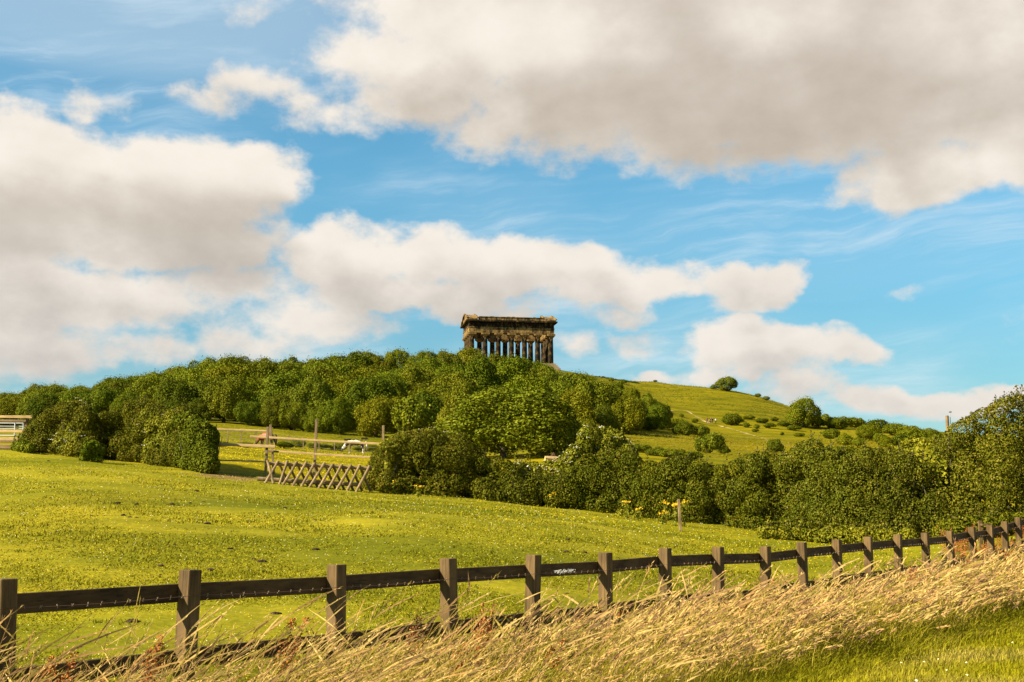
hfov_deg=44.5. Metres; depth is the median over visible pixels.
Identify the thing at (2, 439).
corral rails
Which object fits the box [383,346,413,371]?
broadleaf tree
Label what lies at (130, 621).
molehill
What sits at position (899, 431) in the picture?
scrub bush
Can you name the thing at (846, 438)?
scrub bush
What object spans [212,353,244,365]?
broadleaf tree
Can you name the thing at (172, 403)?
broadleaf tree
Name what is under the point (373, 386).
broadleaf tree
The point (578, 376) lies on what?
broadleaf tree
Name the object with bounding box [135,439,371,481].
meadow buttercups
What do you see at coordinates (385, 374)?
broadleaf tree
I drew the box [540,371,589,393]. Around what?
broadleaf tree
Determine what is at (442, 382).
broadleaf tree
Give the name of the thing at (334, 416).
broadleaf tree
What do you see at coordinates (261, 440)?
horse
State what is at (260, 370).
broadleaf tree
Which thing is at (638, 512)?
ragwort
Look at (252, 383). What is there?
broadleaf tree
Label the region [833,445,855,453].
scrub bush
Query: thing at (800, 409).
hillside tree
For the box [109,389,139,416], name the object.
broadleaf tree
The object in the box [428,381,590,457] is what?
spreading tree
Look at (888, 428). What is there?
scrub bush
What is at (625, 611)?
dock plant
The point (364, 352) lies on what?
broadleaf tree
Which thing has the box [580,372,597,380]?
broadleaf tree
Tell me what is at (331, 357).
broadleaf tree
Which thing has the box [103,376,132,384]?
broadleaf tree
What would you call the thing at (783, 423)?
gorse bush
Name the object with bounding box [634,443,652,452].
hillside bush
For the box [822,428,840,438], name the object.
scrub bush
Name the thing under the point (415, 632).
dock plant
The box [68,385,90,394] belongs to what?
broadleaf tree
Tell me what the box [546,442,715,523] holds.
hawthorn hedge
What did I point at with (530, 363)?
broadleaf tree
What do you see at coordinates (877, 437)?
scrub bush
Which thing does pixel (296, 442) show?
field bush
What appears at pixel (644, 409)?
broadleaf tree
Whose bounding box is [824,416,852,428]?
scrub bush
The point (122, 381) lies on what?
broadleaf tree
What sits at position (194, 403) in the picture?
broadleaf tree
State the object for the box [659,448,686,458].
hillside bush
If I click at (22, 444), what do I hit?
nettle clump
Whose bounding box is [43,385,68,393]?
broadleaf tree
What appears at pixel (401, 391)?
broadleaf tree
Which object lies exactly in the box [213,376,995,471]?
hill tussocks
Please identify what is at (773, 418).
gorse bush
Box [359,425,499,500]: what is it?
bramble hedge
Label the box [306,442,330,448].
field bush
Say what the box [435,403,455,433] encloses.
broadleaf tree
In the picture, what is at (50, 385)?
broadleaf tree
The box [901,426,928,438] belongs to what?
scrub bush
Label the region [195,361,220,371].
broadleaf tree
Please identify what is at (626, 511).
ragwort
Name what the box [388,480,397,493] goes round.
ragwort
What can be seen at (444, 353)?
broadleaf tree
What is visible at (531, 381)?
broadleaf tree
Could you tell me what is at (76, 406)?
elder bush
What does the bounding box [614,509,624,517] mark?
ragwort
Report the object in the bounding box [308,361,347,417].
broadleaf tree
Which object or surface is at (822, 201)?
sky
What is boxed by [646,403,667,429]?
broadleaf tree
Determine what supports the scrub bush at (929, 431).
on the ground at (234, 618)
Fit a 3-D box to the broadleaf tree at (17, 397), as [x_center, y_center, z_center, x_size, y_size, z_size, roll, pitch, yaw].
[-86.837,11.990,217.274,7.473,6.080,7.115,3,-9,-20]
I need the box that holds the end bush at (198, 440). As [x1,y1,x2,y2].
[160,405,221,473]
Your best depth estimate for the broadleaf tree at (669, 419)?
276.00 m
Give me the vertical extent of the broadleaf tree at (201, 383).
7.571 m
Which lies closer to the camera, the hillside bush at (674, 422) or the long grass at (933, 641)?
the long grass at (933, 641)
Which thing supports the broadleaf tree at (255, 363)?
on the ground at (234, 618)
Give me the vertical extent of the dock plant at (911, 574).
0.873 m
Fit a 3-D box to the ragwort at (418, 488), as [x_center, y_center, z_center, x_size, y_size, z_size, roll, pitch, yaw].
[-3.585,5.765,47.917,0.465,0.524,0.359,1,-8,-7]
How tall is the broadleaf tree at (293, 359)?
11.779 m
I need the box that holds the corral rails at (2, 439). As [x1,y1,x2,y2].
[0,415,32,448]
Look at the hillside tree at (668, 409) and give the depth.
329.19 m
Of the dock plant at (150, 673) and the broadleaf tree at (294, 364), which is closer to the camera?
the dock plant at (150, 673)
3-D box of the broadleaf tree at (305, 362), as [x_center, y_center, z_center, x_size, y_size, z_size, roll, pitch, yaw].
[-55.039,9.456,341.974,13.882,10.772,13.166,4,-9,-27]
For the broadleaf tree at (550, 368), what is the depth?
341.48 m
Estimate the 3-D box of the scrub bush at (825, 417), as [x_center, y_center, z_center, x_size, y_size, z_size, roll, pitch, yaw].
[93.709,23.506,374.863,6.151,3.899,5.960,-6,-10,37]
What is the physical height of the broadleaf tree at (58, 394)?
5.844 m
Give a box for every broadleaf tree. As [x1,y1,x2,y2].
[0,397,21,427]
[2,393,27,425]
[5,391,14,398]
[15,389,46,423]
[24,391,60,419]
[27,386,45,396]
[28,382,44,389]
[33,383,61,393]
[42,390,67,402]
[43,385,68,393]
[45,381,67,388]
[56,387,91,403]
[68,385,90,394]
[81,382,122,419]
[90,379,126,406]
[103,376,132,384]
[107,374,133,385]
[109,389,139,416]
[120,380,144,396]
[123,372,171,401]
[140,371,176,397]
[141,398,163,413]
[147,370,173,379]
[151,374,198,405]
[159,399,188,412]
[163,364,190,372]
[164,366,181,373]
[172,364,203,377]
[173,366,208,393]
[183,372,231,411]
[186,358,204,368]
[187,397,214,420]
[195,355,220,369]
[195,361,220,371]
[197,373,252,422]
[200,359,261,404]
[206,353,249,376]
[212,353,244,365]
[227,371,269,415]
[233,400,261,425]
[237,353,250,362]
[241,356,288,390]
[244,357,276,373]
[246,355,278,365]
[249,386,288,425]
[258,366,310,399]
[259,392,292,428]
[271,357,303,375]
[275,400,307,430]
[279,354,302,364]
[280,360,303,368]
[283,378,318,426]
[289,371,340,430]
[296,357,359,378]
[296,358,316,366]
[302,407,324,431]
[307,357,342,364]
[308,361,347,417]
[314,394,358,434]
[320,351,346,360]
[321,371,366,422]
[327,357,362,373]
[341,348,375,369]
[342,370,399,426]
[348,363,380,378]
[350,349,382,366]
[352,393,398,436]
[370,352,397,372]
[374,369,408,391]
[380,374,409,397]
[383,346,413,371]
[387,366,401,373]
[387,392,405,432]
[390,392,436,430]
[395,361,437,389]
[404,389,445,426]
[405,348,438,369]
[407,380,430,390]
[408,383,436,397]
[413,354,448,372]
[421,366,480,406]
[433,362,457,377]
[434,349,458,359]
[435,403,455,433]
[437,352,466,366]
[438,378,476,414]
[451,352,502,390]
[456,344,485,363]
[477,352,538,388]
[482,351,510,366]
[485,383,504,389]
[502,354,538,370]
[502,371,560,401]
[517,415,548,438]
[526,366,554,380]
[532,359,553,368]
[533,362,556,377]
[540,369,561,381]
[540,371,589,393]
[543,388,575,404]
[550,386,597,423]
[564,370,590,381]
[566,375,613,420]
[576,416,596,427]
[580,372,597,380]
[592,379,628,405]
[592,402,620,428]
[595,413,621,437]
[609,393,646,432]
[615,396,648,420]
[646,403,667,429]
[650,404,673,426]
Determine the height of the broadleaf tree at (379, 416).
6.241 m
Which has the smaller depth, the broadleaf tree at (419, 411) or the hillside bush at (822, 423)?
the broadleaf tree at (419, 411)
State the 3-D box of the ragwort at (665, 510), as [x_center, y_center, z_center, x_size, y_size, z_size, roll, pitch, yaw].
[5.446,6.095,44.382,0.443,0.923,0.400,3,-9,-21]
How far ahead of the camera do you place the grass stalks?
12.55 m
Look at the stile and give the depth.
33.08 m
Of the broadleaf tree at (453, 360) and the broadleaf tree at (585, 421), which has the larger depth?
the broadleaf tree at (453, 360)
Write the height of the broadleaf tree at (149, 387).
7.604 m
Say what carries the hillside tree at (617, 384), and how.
on the ground at (234, 618)
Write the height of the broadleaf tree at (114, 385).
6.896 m
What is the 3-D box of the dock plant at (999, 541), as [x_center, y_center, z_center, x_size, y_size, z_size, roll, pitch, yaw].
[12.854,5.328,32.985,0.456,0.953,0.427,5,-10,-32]
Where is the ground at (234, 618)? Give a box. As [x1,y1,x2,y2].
[0,370,1023,681]
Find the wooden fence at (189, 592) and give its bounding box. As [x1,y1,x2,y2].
[0,517,1023,681]
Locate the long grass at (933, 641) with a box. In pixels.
[222,555,1023,681]
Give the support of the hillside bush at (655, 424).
on the ground at (234, 618)
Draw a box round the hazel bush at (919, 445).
[863,432,953,529]
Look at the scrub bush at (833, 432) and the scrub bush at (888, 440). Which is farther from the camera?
the scrub bush at (833, 432)
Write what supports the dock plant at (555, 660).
on the ground at (234, 618)
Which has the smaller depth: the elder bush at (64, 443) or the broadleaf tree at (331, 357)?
the elder bush at (64, 443)
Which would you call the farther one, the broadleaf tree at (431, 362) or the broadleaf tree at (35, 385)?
the broadleaf tree at (431, 362)
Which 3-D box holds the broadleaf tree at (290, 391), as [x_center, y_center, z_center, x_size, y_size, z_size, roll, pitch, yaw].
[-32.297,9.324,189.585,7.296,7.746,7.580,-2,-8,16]
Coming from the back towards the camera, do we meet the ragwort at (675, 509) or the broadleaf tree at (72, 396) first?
the broadleaf tree at (72, 396)
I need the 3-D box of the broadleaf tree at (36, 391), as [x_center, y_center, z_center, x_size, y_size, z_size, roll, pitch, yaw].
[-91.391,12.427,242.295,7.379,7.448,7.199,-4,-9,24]
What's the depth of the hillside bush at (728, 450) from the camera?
135.35 m
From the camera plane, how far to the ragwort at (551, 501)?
49.32 m
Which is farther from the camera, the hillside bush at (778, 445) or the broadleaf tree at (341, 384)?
the broadleaf tree at (341, 384)
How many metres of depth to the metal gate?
62.61 m
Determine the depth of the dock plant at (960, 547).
31.79 m
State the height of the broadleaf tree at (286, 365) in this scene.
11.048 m
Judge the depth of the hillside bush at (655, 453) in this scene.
104.92 m
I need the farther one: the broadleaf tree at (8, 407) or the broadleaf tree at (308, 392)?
the broadleaf tree at (8, 407)
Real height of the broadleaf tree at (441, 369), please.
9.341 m
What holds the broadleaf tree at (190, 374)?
on the ground at (234, 618)
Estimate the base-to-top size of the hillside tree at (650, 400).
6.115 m
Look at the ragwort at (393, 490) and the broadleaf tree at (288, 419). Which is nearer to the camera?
the ragwort at (393, 490)
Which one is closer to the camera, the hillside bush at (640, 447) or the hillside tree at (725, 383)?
the hillside bush at (640, 447)
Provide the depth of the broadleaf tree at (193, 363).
370.63 m
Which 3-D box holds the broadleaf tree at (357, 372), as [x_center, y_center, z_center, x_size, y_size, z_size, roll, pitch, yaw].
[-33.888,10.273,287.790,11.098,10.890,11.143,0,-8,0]
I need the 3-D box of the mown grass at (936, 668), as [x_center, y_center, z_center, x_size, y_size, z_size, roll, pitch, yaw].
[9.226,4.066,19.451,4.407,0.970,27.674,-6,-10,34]
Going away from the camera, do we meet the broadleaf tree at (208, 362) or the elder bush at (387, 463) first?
the elder bush at (387, 463)
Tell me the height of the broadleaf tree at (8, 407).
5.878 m
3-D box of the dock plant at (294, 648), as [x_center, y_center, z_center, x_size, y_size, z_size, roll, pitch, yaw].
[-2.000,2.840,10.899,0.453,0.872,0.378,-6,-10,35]
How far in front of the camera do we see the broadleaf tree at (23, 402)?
202.09 m
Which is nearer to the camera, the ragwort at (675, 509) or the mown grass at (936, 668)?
the mown grass at (936, 668)
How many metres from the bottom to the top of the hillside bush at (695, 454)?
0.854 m
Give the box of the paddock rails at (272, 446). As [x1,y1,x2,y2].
[217,419,384,476]
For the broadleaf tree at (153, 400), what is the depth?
177.55 m
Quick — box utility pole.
[945,411,951,446]
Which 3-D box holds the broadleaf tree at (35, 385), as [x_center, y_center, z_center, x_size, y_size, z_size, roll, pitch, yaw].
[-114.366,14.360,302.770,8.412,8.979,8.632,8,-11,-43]
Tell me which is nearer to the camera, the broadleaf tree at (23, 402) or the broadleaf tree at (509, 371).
the broadleaf tree at (23, 402)
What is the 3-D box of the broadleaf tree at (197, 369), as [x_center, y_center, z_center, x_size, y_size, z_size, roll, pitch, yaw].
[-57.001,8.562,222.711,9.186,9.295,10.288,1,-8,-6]
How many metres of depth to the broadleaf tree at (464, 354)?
368.15 m
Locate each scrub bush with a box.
[821,413,831,420]
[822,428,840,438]
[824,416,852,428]
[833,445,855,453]
[836,432,853,445]
[847,417,864,426]
[851,436,864,445]
[855,423,880,439]
[864,419,887,432]
[873,433,885,441]
[877,435,896,447]
[882,422,902,435]
[892,433,912,447]
[895,425,920,434]
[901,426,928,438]
[917,428,938,437]
[929,432,945,444]
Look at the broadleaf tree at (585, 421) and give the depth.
167.44 m
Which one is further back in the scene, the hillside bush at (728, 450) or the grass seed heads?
the hillside bush at (728, 450)
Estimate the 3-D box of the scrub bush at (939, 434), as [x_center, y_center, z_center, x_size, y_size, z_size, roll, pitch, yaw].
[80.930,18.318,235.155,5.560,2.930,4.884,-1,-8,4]
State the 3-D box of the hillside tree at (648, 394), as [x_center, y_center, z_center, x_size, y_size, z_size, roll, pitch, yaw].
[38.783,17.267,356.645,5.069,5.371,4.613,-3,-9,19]
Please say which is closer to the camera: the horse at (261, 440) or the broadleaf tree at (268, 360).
the horse at (261, 440)
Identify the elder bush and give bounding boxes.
[50,422,85,456]
[54,395,96,451]
[122,402,180,463]
[376,424,456,494]
[502,454,562,505]
[552,416,638,510]
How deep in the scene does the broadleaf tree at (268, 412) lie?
175.10 m
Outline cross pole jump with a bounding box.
[257,460,371,491]
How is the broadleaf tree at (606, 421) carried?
on the ground at (234, 618)
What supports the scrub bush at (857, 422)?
on the ground at (234, 618)
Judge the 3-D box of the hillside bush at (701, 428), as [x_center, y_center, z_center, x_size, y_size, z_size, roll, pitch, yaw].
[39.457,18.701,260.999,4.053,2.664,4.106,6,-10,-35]
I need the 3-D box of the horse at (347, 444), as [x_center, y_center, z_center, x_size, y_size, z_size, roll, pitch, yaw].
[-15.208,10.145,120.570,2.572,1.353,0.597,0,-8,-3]
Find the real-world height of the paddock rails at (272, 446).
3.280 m
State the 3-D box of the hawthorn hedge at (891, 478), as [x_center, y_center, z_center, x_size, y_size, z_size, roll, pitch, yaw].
[12.284,4.975,41.726,4.612,3.535,2.768,-6,-10,37]
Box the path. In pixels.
[671,410,792,446]
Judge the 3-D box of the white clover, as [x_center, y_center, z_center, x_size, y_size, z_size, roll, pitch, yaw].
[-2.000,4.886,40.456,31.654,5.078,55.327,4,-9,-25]
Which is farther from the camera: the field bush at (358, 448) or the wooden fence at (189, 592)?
the field bush at (358, 448)
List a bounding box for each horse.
[255,432,276,447]
[341,439,367,452]
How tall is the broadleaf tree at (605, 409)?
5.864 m
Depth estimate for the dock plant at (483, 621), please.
11.73 m
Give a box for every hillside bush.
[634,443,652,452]
[641,415,659,430]
[644,446,663,455]
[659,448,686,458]
[666,418,684,429]
[672,420,697,435]
[680,451,704,459]
[693,425,709,435]
[693,431,725,453]
[717,446,730,453]
[721,412,741,424]
[763,423,776,427]
[766,438,783,452]
[811,416,825,427]
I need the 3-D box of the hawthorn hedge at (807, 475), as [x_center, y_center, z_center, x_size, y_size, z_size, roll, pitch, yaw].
[10.237,5.184,44.666,2.363,3.931,6.679,5,-10,-32]
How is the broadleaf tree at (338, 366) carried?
on the ground at (234, 618)
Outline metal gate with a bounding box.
[0,423,23,435]
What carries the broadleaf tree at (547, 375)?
on the ground at (234, 618)
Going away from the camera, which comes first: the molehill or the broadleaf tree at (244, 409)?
the molehill
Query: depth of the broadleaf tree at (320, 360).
319.70 m
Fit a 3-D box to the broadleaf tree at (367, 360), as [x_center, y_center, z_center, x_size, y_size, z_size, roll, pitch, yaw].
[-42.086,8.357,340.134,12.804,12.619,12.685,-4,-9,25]
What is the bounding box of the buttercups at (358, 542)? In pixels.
[0,459,983,681]
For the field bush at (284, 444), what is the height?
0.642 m
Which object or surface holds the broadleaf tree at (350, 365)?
on the ground at (234, 618)
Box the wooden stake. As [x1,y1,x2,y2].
[677,499,681,531]
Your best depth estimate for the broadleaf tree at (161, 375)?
234.00 m
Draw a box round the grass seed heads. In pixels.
[0,538,1023,681]
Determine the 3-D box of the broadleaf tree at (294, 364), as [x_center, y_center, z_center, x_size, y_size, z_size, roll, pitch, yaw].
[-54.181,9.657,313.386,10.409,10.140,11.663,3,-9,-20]
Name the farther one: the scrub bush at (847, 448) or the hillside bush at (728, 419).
the hillside bush at (728, 419)
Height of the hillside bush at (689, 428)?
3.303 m
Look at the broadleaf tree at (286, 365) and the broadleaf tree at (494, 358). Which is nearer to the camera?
the broadleaf tree at (286, 365)
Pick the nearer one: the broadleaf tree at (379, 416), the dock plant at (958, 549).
the dock plant at (958, 549)
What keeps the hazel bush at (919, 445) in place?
on the ground at (234, 618)
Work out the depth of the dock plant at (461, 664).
11.16 m
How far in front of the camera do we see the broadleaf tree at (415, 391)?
213.95 m
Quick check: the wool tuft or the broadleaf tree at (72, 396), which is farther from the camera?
the broadleaf tree at (72, 396)
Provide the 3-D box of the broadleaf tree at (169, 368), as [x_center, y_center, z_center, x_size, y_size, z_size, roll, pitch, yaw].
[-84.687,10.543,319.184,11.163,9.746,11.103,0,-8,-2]
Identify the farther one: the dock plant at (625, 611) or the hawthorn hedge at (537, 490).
the hawthorn hedge at (537, 490)
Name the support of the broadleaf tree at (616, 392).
on the ground at (234, 618)
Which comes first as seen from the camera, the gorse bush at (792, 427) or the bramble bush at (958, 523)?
the bramble bush at (958, 523)
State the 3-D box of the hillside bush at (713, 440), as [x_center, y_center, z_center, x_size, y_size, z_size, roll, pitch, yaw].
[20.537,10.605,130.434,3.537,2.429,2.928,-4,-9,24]
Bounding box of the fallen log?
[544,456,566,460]
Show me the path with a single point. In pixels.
(718, 425)
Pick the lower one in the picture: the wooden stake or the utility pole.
the wooden stake
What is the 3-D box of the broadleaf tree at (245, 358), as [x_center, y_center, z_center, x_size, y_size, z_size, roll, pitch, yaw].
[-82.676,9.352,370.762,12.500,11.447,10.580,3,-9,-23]
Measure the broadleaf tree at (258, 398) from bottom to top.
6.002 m
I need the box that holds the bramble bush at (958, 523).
[932,504,1023,542]
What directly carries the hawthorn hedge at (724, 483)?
on the ground at (234, 618)
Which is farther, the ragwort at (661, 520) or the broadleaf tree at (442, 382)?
the broadleaf tree at (442, 382)
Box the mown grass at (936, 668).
[706,610,1023,681]
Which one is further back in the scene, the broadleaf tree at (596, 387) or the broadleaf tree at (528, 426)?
the broadleaf tree at (596, 387)
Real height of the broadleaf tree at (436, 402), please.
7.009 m
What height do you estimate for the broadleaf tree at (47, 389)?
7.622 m
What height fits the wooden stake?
1.297 m
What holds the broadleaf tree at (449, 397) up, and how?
on the ground at (234, 618)
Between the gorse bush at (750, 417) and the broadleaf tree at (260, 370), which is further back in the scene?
the gorse bush at (750, 417)
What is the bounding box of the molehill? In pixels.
[125,618,139,622]
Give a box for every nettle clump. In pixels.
[10,433,37,453]
[79,437,104,462]
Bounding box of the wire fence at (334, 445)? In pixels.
[220,430,372,453]
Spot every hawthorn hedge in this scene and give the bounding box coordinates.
[21,395,192,466]
[466,450,578,508]
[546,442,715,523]
[653,450,769,530]
[736,430,863,537]
[827,438,949,538]
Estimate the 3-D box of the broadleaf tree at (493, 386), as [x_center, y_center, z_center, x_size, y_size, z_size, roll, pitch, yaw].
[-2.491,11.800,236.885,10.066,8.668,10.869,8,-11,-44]
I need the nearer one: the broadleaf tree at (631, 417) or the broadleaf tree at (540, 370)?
the broadleaf tree at (631, 417)
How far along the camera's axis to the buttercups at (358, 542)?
30.05 m
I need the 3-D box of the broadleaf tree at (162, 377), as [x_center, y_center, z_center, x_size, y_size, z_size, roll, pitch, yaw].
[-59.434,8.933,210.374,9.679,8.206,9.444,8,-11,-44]
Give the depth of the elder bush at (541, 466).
50.88 m
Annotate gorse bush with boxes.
[743,415,755,419]
[755,418,768,422]
[770,416,778,420]
[777,420,790,425]
[787,425,802,429]
[793,432,804,436]
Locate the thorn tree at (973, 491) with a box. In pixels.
[896,384,1023,535]
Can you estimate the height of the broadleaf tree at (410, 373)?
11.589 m
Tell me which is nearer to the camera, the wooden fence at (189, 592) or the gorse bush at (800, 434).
the wooden fence at (189, 592)
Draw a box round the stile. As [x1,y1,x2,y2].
[978,521,991,553]
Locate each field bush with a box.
[276,442,293,447]
[290,440,305,447]
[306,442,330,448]
[330,443,347,450]
[353,446,362,451]
[362,444,376,451]
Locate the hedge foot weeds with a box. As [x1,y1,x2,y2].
[756,516,916,543]
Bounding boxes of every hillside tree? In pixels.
[609,380,624,390]
[623,387,641,399]
[641,393,653,406]
[641,395,662,406]
[653,402,672,417]
[714,376,738,390]
[786,395,822,427]
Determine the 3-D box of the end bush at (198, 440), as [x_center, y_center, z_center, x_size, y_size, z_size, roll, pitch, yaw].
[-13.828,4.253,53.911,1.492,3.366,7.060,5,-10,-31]
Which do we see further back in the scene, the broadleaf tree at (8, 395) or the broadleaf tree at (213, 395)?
the broadleaf tree at (8, 395)
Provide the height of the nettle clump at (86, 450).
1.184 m
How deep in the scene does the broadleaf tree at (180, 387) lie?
187.18 m
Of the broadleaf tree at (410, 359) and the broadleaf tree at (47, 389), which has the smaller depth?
the broadleaf tree at (47, 389)
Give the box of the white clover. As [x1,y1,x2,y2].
[8,458,964,680]
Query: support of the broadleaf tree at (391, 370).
on the ground at (234, 618)
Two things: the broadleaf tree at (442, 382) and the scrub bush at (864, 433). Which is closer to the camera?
the broadleaf tree at (442, 382)
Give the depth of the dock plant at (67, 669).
8.03 m
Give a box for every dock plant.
[41,651,78,681]
[137,634,165,681]
[266,617,313,681]
[392,614,429,676]
[447,642,471,681]
[468,601,497,681]
[527,638,566,680]
[614,603,632,634]
[903,566,917,591]
[937,526,952,561]
[954,542,966,558]
[956,531,968,558]
[962,523,976,553]
[995,526,1001,557]
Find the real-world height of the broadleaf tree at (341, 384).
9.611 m
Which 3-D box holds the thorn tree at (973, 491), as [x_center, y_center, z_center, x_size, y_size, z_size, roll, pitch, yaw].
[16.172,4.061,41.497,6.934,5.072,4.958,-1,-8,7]
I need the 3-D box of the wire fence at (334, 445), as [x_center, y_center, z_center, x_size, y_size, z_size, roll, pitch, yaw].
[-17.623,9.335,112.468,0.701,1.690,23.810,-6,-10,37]
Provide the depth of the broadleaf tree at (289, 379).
211.23 m
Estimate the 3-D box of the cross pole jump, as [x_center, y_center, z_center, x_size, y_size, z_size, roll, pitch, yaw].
[-7.687,5.361,49.122,4.511,1.355,1.188,1,-8,-7]
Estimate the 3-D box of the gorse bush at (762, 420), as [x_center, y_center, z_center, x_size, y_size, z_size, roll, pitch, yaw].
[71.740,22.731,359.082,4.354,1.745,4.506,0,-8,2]
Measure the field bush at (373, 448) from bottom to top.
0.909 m
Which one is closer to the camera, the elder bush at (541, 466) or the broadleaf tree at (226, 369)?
the elder bush at (541, 466)
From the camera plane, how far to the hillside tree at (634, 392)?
366.80 m
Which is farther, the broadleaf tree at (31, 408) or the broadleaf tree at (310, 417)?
the broadleaf tree at (31, 408)
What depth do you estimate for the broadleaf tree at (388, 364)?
347.18 m
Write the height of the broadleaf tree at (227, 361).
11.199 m
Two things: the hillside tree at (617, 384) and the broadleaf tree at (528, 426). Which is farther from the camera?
the hillside tree at (617, 384)
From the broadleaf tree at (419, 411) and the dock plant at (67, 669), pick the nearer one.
the dock plant at (67, 669)
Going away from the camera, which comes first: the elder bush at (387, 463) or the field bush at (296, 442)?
the elder bush at (387, 463)
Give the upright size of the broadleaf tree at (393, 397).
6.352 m
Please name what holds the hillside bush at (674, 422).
on the ground at (234, 618)
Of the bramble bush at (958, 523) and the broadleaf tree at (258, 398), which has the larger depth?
the broadleaf tree at (258, 398)
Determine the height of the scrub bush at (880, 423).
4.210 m
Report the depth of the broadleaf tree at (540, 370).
321.40 m
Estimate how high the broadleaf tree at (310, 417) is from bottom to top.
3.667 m
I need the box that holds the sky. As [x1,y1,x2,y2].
[0,0,1023,436]
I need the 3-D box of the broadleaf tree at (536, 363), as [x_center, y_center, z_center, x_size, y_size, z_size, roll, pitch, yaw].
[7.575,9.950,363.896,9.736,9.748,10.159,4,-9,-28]
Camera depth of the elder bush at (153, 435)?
55.79 m
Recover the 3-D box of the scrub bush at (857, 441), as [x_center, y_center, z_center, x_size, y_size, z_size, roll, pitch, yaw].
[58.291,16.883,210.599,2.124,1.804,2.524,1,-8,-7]
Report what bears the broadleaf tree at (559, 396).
on the ground at (234, 618)
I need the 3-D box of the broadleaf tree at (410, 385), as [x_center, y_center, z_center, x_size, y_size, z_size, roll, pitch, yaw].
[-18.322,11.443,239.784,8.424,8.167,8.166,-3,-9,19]
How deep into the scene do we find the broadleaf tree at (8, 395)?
251.14 m
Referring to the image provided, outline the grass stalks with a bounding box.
[0,544,1023,681]
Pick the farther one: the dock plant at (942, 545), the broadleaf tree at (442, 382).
the broadleaf tree at (442, 382)
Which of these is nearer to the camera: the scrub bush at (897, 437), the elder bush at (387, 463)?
the elder bush at (387, 463)
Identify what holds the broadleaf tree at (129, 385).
on the ground at (234, 618)
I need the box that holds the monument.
[460,314,560,370]
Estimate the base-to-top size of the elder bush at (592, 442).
4.058 m
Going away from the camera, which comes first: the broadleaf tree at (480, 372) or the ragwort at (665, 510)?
the ragwort at (665, 510)
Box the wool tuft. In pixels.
[554,569,573,573]
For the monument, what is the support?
on the ground at (234, 618)
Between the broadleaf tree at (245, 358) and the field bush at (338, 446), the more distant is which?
the broadleaf tree at (245, 358)
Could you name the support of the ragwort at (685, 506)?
on the ground at (234, 618)
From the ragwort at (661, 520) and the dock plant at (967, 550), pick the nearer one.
the dock plant at (967, 550)
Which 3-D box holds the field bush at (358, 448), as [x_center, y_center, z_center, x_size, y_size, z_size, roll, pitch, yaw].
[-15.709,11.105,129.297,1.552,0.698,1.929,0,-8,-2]
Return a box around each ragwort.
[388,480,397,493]
[412,485,422,496]
[544,492,555,507]
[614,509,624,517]
[621,500,632,518]
[630,507,642,520]
[656,511,667,523]
[659,501,671,524]
[668,504,682,525]
[678,500,690,526]
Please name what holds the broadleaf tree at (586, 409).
on the ground at (234, 618)
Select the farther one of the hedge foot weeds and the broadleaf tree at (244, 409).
the broadleaf tree at (244, 409)
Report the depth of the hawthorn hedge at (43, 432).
57.36 m
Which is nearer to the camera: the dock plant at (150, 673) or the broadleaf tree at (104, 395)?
the dock plant at (150, 673)
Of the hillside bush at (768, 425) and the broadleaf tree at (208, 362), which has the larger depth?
the hillside bush at (768, 425)
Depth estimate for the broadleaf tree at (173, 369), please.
302.20 m

